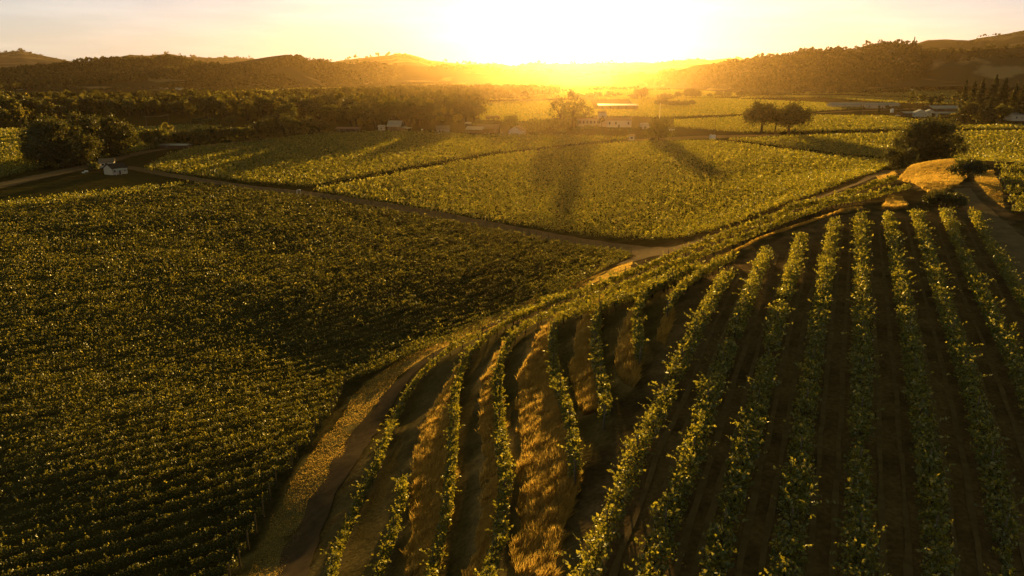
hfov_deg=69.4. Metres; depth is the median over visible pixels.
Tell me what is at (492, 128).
barn
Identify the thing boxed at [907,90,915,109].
poplar tree
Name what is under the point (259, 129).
tree
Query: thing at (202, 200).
vine row
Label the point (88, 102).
tree
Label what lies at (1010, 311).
wheel track
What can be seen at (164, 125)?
tree
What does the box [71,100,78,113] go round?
tree
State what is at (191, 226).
vine row
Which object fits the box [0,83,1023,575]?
ground
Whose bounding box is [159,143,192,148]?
shed
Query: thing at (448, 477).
vine row
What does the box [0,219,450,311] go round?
vine row
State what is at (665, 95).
tree
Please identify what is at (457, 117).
tree
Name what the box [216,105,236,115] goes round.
tree
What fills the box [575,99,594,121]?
tree
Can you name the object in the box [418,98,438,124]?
tree
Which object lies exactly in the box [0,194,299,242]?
vine row
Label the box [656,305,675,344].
dry grass
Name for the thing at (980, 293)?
vine row
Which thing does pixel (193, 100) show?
tree
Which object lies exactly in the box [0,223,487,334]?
vine row
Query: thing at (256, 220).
vine row
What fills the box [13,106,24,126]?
tree
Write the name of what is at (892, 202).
dry grass
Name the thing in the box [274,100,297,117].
tree
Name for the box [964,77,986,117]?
conifer
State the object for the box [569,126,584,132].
bush
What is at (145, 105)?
tree
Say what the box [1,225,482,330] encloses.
vine row
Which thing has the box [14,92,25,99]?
tree
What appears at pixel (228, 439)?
vine row
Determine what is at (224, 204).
vine row
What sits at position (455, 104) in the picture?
tree
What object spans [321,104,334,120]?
tree
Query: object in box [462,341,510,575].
dry grass
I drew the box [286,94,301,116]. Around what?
tree
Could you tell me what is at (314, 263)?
vine row
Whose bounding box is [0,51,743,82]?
mountains
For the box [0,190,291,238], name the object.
vine row
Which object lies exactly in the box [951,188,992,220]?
dirt track
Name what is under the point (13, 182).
dirt road
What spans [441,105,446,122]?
tree
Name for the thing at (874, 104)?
shed
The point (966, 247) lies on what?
wheel track
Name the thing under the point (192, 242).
vine row
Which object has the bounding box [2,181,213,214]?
vine row
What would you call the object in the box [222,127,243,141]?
tree
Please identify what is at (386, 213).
vine row
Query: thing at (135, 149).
vines
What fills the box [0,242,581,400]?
vine row
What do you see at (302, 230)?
vine row
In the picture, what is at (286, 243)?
vine row
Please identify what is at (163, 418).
vine row
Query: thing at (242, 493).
vine row
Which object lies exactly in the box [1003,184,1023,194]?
vine row
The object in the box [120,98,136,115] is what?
tree
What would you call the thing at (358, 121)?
tree
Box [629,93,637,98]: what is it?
tree
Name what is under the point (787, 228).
dry grass
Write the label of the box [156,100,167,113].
tree
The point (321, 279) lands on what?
vine row
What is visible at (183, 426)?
vine row
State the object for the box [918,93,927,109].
poplar tree
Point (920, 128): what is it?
oak tree
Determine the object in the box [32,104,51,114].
tree
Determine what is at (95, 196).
vines
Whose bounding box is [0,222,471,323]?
vine row
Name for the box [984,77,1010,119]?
conifer
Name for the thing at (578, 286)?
dry grass
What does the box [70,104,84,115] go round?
tree
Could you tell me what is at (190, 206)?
vine row
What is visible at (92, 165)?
shrub
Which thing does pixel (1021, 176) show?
vine row
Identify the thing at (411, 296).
vine row
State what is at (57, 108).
tree
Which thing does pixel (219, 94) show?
tree
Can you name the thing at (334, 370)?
vine row
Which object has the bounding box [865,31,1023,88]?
mountains
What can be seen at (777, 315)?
vine row
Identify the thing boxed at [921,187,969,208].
bush
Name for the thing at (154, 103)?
tree
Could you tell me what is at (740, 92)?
tree
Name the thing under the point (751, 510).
wheel track
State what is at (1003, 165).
vine row
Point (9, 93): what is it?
tree
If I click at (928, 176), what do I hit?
dry grass
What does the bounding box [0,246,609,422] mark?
vine row
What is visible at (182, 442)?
vine row
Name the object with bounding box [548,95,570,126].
tree
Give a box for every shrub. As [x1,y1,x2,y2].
[87,161,100,169]
[881,143,919,169]
[971,114,981,120]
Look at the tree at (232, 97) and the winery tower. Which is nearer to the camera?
the winery tower
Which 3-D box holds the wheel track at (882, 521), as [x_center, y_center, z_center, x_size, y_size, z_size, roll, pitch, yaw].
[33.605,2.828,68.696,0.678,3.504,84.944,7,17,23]
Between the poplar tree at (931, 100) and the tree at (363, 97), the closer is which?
the tree at (363, 97)
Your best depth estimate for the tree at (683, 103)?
953.26 m
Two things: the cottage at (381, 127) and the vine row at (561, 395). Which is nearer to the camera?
the vine row at (561, 395)
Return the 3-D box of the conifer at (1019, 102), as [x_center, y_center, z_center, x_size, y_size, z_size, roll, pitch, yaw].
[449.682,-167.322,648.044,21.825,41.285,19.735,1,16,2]
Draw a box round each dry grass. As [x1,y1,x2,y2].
[251,262,632,575]
[400,354,468,575]
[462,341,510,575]
[508,311,581,575]
[567,295,606,414]
[614,295,649,387]
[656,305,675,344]
[669,206,862,295]
[877,171,896,182]
[882,194,907,209]
[899,158,966,193]
[973,170,1003,207]
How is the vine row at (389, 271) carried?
on the ground at (598, 459)
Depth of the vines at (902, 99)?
1290.37 m
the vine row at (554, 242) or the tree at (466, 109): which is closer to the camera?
the vine row at (554, 242)
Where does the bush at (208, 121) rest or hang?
on the ground at (598, 459)
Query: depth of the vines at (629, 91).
1532.68 m
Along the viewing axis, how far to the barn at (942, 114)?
713.23 m
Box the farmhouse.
[508,125,525,135]
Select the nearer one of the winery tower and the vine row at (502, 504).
the vine row at (502, 504)
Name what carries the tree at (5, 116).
on the ground at (598, 459)
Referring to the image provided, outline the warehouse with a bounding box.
[597,104,637,109]
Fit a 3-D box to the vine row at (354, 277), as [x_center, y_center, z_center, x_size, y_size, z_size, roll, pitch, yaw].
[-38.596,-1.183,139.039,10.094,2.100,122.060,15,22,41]
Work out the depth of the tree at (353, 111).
558.53 m
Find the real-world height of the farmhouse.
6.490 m
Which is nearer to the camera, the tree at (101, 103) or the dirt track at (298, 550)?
the dirt track at (298, 550)
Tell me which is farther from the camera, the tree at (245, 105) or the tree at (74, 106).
the tree at (74, 106)
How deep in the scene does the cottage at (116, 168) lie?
296.05 m
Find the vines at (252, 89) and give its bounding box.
[216,89,280,93]
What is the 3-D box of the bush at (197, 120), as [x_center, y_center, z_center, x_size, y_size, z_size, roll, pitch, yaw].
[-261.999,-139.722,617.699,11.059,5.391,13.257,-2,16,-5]
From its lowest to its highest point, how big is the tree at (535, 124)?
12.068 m
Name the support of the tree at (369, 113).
on the ground at (598, 459)
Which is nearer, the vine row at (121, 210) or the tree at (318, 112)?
the vine row at (121, 210)
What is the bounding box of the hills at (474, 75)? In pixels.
[2,55,549,92]
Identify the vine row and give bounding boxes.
[0,181,220,217]
[0,182,201,212]
[0,182,206,212]
[0,182,224,217]
[0,185,231,220]
[0,185,235,221]
[0,187,245,223]
[0,188,250,225]
[0,188,253,226]
[0,188,271,232]
[0,189,256,228]
[0,190,262,227]
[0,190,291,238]
[0,191,277,234]
[0,192,287,237]
[0,193,295,240]
[0,193,311,245]
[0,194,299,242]
[0,196,323,250]
[0,196,331,253]
[0,198,327,251]
[0,198,336,254]
[0,200,353,262]
[0,201,344,258]
[0,203,358,264]
[0,204,361,266]
[0,204,365,267]
[0,205,370,269]
[0,205,387,278]
[0,206,392,281]
[0,207,374,271]
[0,207,378,274]
[0,208,406,287]
[0,210,401,284]
[0,211,417,292]
[0,212,411,290]
[0,212,426,297]
[0,213,435,301]
[0,215,441,304]
[0,216,430,299]
[0,219,444,307]
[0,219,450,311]
[0,221,460,316]
[0,221,465,320]
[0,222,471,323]
[0,223,477,326]
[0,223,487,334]
[0,227,493,337]
[0,227,499,342]
[0,227,511,349]
[0,229,504,344]
[0,229,524,357]
[0,230,516,353]
[0,230,529,361]
[0,232,541,371]
[0,233,536,365]
[0,233,548,375]
[0,234,555,379]
[0,240,569,388]
[0,240,588,406]
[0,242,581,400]
[0,243,574,394]
[0,244,603,417]
[0,244,615,428]
[0,244,621,436]
[0,245,595,411]
[0,245,628,441]
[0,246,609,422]
[0,249,632,456]
[0,251,629,449]
[0,376,345,463]
[0,383,342,472]
[0,389,339,480]
[0,395,335,489]
[0,402,332,498]
[0,411,320,508]
[0,429,311,529]
[0,442,298,542]
[0,453,292,556]
[0,469,277,568]
[1,181,216,215]
[1,183,209,213]
[1,188,274,233]
[1,192,282,235]
[1,192,304,242]
[1,195,307,243]
[1,207,384,275]
[1,210,397,282]
[1,213,420,294]
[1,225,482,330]
[1,236,560,384]
[1,420,316,519]
[1,483,270,575]
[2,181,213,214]
[2,187,241,223]
[2,189,266,229]
[2,194,320,248]
[2,196,316,246]
[2,219,456,313]
[3,181,197,210]
[3,184,237,221]
[3,199,340,257]
[6,199,348,260]
[8,184,227,218]
[38,498,264,575]
[93,514,256,575]
[158,530,249,575]
[191,548,240,575]
[320,326,482,575]
[362,470,410,575]
[419,174,898,575]
[473,180,910,575]
[542,259,694,485]
[555,266,739,575]
[587,273,669,429]
[623,244,773,575]
[627,258,705,365]
[663,248,738,316]
[698,227,808,575]
[759,213,843,575]
[826,208,890,575]
[880,207,961,575]
[907,206,1023,575]
[938,205,1023,416]
[967,207,1023,314]
[993,160,1023,169]
[998,171,1023,180]
[999,177,1023,187]
[1000,164,1023,173]
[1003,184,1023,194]
[1008,192,1023,203]
[1010,200,1023,213]
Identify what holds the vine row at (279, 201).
on the ground at (598, 459)
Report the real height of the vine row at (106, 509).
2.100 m
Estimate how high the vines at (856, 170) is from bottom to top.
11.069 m
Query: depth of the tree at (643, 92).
1291.67 m
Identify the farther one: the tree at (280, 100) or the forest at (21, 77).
the forest at (21, 77)
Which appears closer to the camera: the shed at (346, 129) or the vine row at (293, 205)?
the vine row at (293, 205)
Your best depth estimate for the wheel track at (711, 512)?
45.83 m
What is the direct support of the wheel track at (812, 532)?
on the ground at (598, 459)
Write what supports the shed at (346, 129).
on the ground at (598, 459)
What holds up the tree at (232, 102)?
on the ground at (598, 459)
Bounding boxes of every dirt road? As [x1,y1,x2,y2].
[0,132,335,187]
[127,166,706,256]
[617,170,897,264]
[637,134,778,140]
[812,108,912,113]
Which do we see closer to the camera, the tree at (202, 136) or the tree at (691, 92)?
the tree at (202, 136)
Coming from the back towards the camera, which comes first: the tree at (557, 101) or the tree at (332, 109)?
the tree at (332, 109)
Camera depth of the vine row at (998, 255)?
84.67 m
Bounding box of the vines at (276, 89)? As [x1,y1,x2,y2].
[266,87,335,91]
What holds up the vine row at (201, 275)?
on the ground at (598, 459)
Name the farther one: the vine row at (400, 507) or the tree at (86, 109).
the tree at (86, 109)
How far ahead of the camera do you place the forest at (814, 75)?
2095.70 m
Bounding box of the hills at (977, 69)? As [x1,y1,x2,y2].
[612,43,1023,91]
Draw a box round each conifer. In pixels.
[953,79,968,111]
[958,81,977,117]
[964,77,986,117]
[976,94,1000,123]
[982,74,999,117]
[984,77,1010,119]
[1002,82,1020,118]
[1013,85,1023,117]
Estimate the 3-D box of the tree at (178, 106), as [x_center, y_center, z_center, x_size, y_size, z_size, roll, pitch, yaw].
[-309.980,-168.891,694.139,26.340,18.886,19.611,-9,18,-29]
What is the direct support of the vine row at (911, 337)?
on the ground at (598, 459)
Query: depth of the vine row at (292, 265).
143.61 m
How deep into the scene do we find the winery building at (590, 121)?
578.83 m
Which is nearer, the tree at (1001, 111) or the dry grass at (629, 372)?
the dry grass at (629, 372)
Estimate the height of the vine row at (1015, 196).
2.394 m
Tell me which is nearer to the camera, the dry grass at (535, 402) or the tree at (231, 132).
the dry grass at (535, 402)
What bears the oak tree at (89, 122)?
on the ground at (598, 459)
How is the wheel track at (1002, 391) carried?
on the ground at (598, 459)
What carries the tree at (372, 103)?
on the ground at (598, 459)
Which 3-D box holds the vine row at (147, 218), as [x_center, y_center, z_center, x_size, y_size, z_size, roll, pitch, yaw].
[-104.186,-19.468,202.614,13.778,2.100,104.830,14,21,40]
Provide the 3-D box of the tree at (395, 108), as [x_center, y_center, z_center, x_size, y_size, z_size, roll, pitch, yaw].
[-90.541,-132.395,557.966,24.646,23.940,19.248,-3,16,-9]
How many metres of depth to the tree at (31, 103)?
695.84 m
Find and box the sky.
[0,0,1023,65]
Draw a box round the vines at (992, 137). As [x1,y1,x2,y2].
[888,129,1023,161]
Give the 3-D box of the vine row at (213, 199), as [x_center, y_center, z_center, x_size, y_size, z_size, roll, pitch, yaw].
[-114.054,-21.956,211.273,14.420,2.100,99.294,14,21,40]
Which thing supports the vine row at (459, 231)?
on the ground at (598, 459)
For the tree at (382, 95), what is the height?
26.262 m
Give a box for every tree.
[0,93,12,111]
[0,96,21,119]
[0,107,12,127]
[1,89,15,98]
[6,107,108,167]
[12,111,27,126]
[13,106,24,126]
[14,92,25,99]
[17,97,41,117]
[17,124,32,160]
[22,107,29,124]
[23,107,32,118]
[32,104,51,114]
[48,99,57,104]
[48,105,68,118]
[58,98,73,110]
[63,109,112,160]
[65,98,78,108]
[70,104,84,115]
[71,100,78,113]
[75,95,98,115]
[80,111,142,155]
[82,104,93,116]
[92,97,117,114]
[107,99,123,115]
[114,124,140,151]
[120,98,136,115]
[136,126,173,147]
[141,97,146,113]
[142,101,157,114]
[146,97,160,114]
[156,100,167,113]
[160,122,173,131]
[166,99,194,117]
[168,130,178,142]
[172,130,196,143]
[180,95,201,112]
[184,99,191,118]
[188,125,211,144]
[195,96,215,118]
[202,92,224,101]
[203,125,228,142]
[206,93,221,118]
[214,98,228,116]
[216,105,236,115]
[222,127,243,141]
[225,98,240,109]
[226,104,232,114]
[227,92,237,100]
[234,125,254,140]
[237,96,252,110]
[238,103,256,117]
[241,97,249,120]
[246,121,269,139]
[251,88,259,116]
[251,95,273,117]
[259,117,286,137]
[261,114,281,122]
[268,95,285,113]
[272,97,280,116]
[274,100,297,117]
[277,112,300,135]
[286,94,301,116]
[294,96,319,116]
[294,115,314,133]
[308,108,329,119]
[309,119,329,132]
[320,94,336,101]
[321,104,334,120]
[327,100,341,104]
[327,105,344,121]
[334,87,343,100]
[339,95,356,122]
[345,104,362,126]
[353,94,360,102]
[355,117,370,127]
[356,93,367,102]
[356,100,371,126]
[357,107,393,128]
[364,93,383,101]
[368,100,380,108]
[375,96,407,119]
[378,89,386,97]
[384,91,395,119]
[395,101,426,126]
[403,94,423,123]
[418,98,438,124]
[433,98,450,116]
[436,92,454,116]
[438,104,451,119]
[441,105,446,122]
[449,95,463,122]
[452,99,481,121]
[452,114,462,121]
[463,98,486,122]
[472,118,489,125]
[501,112,518,128]
[523,116,541,132]
[538,119,548,129]
[545,118,560,128]
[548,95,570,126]
[558,89,583,126]
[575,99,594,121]
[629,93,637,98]
[633,87,648,97]
[644,115,675,139]
[654,98,668,104]
[656,92,673,99]
[665,101,675,104]
[673,100,689,105]
[674,91,681,96]
[682,87,702,96]
[714,91,723,95]
[735,90,747,95]
[741,99,781,133]
[748,89,760,95]
[755,87,775,95]
[771,99,816,133]
[888,120,933,162]
[893,112,976,162]
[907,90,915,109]
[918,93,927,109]
[928,96,934,105]
[934,92,944,104]
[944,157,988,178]
[950,92,959,104]
[952,102,980,120]
[992,104,1014,121]
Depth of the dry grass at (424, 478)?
59.31 m
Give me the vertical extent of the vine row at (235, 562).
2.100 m
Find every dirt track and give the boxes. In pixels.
[278,256,654,575]
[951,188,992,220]
[962,200,1023,288]
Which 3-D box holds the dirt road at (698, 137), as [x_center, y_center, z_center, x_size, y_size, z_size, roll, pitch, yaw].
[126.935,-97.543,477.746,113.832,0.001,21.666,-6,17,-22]
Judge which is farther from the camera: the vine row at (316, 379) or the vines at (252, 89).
the vines at (252, 89)
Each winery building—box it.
[576,117,597,125]
[606,117,631,126]
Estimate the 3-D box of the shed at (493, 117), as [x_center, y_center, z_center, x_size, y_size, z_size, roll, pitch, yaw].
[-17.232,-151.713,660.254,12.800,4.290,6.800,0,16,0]
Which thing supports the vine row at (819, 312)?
on the ground at (598, 459)
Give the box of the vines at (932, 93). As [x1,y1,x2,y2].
[764,89,956,97]
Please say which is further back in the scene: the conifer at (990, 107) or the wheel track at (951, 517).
the conifer at (990, 107)
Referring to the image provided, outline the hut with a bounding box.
[628,134,634,139]
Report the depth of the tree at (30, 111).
682.90 m
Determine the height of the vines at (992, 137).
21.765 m
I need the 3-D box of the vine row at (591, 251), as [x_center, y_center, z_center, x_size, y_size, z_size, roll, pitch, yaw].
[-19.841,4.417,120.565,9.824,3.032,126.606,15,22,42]
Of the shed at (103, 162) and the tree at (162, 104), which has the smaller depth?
the shed at (103, 162)
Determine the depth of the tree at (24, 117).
571.13 m
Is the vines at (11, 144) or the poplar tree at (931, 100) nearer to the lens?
the vines at (11, 144)
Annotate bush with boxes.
[190,118,202,123]
[202,117,218,124]
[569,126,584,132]
[583,124,591,128]
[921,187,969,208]
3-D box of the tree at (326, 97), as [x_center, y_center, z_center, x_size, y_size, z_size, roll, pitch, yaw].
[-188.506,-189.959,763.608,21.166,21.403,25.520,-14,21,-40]
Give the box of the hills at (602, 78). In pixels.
[527,70,625,83]
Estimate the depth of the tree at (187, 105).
678.28 m
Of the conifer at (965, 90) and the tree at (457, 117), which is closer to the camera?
the tree at (457, 117)
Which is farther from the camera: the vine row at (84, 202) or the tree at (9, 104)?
the tree at (9, 104)
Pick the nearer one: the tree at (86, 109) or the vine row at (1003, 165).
the vine row at (1003, 165)
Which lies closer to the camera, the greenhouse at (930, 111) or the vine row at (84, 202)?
the vine row at (84, 202)
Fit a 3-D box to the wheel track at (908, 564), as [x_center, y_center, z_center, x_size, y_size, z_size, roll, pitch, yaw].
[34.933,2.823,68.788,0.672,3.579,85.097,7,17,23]
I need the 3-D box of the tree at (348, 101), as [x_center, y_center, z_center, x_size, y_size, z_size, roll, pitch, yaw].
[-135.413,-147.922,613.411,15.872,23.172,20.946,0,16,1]
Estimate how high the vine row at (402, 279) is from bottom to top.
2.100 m
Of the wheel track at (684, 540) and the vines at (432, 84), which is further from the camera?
the vines at (432, 84)
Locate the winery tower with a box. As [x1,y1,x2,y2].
[598,111,606,126]
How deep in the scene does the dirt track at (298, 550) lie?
69.48 m
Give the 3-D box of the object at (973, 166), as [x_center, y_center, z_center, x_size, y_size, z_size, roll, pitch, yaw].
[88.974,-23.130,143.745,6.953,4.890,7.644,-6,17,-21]
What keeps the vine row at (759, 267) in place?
on the ground at (598, 459)
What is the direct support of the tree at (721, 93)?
on the ground at (598, 459)
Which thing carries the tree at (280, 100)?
on the ground at (598, 459)
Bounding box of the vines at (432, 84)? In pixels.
[402,83,501,86]
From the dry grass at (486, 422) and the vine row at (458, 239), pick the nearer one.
the dry grass at (486, 422)
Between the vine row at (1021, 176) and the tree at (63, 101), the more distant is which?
the tree at (63, 101)
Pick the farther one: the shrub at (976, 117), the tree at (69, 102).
the tree at (69, 102)
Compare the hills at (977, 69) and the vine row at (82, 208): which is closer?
the vine row at (82, 208)
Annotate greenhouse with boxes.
[912,109,928,116]
[925,109,937,116]
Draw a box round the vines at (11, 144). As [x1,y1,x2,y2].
[0,127,48,177]
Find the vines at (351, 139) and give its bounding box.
[144,129,628,186]
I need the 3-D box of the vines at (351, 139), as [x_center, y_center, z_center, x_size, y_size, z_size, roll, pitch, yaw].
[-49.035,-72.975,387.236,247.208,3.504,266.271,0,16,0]
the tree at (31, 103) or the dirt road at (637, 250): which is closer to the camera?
the dirt road at (637, 250)
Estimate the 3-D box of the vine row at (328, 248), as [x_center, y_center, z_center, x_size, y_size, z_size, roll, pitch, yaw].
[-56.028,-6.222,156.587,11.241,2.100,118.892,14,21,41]
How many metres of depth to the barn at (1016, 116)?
648.31 m
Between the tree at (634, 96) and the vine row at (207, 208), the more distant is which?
the tree at (634, 96)
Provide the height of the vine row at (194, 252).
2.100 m
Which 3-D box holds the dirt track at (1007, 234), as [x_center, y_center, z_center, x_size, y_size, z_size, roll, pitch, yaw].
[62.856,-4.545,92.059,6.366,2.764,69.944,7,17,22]
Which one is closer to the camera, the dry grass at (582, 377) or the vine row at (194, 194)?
the dry grass at (582, 377)
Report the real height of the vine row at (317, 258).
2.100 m
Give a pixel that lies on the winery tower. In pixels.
(601, 114)
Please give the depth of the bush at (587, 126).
543.70 m
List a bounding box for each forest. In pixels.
[0,54,548,90]
[0,82,560,107]
[5,48,748,67]
[20,82,963,99]
[611,39,1023,89]
[949,30,1023,46]
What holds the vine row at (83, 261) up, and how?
on the ground at (598, 459)
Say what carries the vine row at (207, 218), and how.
on the ground at (598, 459)
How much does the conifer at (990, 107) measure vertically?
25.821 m
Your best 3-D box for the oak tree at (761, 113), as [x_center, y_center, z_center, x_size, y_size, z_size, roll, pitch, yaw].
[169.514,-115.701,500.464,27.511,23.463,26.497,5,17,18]
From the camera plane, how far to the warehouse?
868.70 m
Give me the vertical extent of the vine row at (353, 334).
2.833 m
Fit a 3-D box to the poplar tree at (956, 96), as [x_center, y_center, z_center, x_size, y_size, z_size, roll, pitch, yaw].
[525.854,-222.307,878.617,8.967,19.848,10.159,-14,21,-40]
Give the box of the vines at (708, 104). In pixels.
[479,97,868,121]
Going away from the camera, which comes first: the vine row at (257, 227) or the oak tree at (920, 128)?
the vine row at (257, 227)
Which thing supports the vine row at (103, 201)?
on the ground at (598, 459)
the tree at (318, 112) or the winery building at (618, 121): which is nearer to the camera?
the winery building at (618, 121)
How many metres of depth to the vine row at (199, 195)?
215.41 m
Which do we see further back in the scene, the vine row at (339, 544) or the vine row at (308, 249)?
the vine row at (308, 249)
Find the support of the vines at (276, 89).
on the ground at (598, 459)
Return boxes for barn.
[386,120,411,130]
[477,124,500,132]
[924,105,961,111]
[931,112,961,116]
[1003,112,1023,120]
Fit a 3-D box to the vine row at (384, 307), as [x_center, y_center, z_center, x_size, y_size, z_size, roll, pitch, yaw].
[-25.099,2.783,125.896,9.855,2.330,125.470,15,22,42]
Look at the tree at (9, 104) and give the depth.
642.33 m
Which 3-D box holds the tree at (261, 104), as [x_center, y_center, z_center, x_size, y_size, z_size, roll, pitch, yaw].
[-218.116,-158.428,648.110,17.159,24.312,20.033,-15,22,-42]
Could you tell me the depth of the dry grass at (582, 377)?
64.31 m
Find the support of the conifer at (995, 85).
on the ground at (598, 459)
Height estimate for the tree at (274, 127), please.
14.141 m
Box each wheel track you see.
[609,275,741,575]
[629,269,751,575]
[670,254,778,575]
[691,248,790,575]
[735,236,813,575]
[758,232,823,575]
[805,225,842,575]
[828,223,851,575]
[868,221,887,575]
[877,221,913,575]
[895,220,961,575]
[905,219,984,575]
[925,218,1023,565]
[933,218,1023,463]
[959,229,1022,361]
[961,219,1023,336]
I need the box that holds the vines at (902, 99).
[740,95,957,103]
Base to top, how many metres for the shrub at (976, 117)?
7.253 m
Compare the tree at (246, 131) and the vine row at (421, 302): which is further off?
the tree at (246, 131)
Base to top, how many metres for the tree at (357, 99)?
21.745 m
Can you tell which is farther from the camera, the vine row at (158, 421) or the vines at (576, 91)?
the vines at (576, 91)
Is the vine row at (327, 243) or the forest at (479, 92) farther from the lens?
the forest at (479, 92)
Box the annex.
[639,123,648,128]
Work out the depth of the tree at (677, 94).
1293.07 m
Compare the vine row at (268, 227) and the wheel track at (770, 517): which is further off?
the vine row at (268, 227)
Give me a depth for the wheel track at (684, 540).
46.87 m
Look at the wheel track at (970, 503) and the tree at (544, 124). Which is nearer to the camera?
the wheel track at (970, 503)
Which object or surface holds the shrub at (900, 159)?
on the ground at (598, 459)
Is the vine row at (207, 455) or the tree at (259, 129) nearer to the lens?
the vine row at (207, 455)
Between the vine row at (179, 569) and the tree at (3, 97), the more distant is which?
the tree at (3, 97)
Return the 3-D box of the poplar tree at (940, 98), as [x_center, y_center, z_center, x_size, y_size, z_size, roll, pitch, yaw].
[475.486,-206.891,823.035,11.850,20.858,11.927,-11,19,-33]
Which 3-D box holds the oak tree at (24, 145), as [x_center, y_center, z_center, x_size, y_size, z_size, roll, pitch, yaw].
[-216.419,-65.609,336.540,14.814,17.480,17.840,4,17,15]
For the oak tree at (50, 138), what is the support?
on the ground at (598, 459)
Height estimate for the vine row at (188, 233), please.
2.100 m
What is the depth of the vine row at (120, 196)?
233.35 m
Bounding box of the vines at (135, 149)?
[50,140,175,167]
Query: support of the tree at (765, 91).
on the ground at (598, 459)
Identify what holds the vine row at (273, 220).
on the ground at (598, 459)
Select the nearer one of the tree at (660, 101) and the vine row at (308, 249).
the vine row at (308, 249)
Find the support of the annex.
on the ground at (598, 459)
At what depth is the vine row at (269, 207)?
194.29 m
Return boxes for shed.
[98,158,115,167]
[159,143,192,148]
[335,127,360,131]
[436,125,449,132]
[485,116,499,119]
[826,102,862,107]
[862,102,899,107]
[898,111,912,116]
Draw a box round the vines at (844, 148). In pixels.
[729,131,940,158]
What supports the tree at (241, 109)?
on the ground at (598, 459)
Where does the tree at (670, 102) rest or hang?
on the ground at (598, 459)
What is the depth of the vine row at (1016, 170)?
148.78 m
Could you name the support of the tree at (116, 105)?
on the ground at (598, 459)
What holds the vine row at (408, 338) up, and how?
on the ground at (598, 459)
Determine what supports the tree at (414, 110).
on the ground at (598, 459)
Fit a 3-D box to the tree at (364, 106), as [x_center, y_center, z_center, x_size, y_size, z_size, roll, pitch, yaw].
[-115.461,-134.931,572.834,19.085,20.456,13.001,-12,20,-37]
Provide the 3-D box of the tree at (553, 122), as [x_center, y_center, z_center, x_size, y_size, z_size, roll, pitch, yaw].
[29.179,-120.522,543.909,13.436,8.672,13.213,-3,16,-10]
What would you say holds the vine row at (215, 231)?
on the ground at (598, 459)
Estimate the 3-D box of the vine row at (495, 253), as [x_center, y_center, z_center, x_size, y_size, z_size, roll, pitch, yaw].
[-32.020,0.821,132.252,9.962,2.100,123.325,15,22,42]
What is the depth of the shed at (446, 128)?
508.77 m
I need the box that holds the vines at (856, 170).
[313,138,889,239]
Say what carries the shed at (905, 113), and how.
on the ground at (598, 459)
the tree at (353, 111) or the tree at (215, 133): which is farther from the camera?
the tree at (353, 111)
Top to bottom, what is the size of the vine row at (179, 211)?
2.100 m
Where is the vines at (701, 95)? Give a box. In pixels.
[632,91,742,96]
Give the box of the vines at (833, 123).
[673,114,1023,132]
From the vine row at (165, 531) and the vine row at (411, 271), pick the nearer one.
the vine row at (165, 531)
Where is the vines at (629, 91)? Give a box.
[595,88,747,99]
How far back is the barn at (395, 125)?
533.04 m
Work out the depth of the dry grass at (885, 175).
167.83 m
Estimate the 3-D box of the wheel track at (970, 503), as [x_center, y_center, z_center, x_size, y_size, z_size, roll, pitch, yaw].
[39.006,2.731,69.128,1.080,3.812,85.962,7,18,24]
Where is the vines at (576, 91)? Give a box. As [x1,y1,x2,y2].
[490,86,634,99]
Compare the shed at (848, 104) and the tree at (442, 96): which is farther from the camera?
the shed at (848, 104)
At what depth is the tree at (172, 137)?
417.50 m
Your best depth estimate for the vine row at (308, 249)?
148.19 m
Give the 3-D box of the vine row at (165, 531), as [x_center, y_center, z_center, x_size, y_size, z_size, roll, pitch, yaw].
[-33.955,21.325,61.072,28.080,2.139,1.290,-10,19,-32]
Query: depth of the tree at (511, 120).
545.06 m
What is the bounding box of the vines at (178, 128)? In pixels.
[132,123,220,133]
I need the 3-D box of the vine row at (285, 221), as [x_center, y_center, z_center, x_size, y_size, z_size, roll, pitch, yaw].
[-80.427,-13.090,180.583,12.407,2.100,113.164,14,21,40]
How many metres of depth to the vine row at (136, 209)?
214.91 m
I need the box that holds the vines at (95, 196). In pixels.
[0,178,188,208]
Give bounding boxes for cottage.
[102,162,128,174]
[378,125,385,130]
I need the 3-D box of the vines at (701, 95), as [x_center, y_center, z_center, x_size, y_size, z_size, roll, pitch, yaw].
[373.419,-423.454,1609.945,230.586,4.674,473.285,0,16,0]
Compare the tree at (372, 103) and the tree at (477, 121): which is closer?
the tree at (477, 121)
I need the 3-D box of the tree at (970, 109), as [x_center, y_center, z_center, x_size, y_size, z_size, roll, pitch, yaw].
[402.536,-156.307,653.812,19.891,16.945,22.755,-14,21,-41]
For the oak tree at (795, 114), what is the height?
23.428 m
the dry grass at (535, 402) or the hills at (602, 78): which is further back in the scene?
the hills at (602, 78)
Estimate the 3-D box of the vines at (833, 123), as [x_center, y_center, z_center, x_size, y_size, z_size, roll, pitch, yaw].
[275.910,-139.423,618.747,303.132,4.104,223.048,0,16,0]
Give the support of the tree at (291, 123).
on the ground at (598, 459)
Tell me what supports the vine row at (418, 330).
on the ground at (598, 459)
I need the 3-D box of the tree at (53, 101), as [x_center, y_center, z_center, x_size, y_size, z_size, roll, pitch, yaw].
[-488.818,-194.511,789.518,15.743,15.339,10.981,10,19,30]
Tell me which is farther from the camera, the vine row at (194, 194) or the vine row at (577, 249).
the vine row at (194, 194)

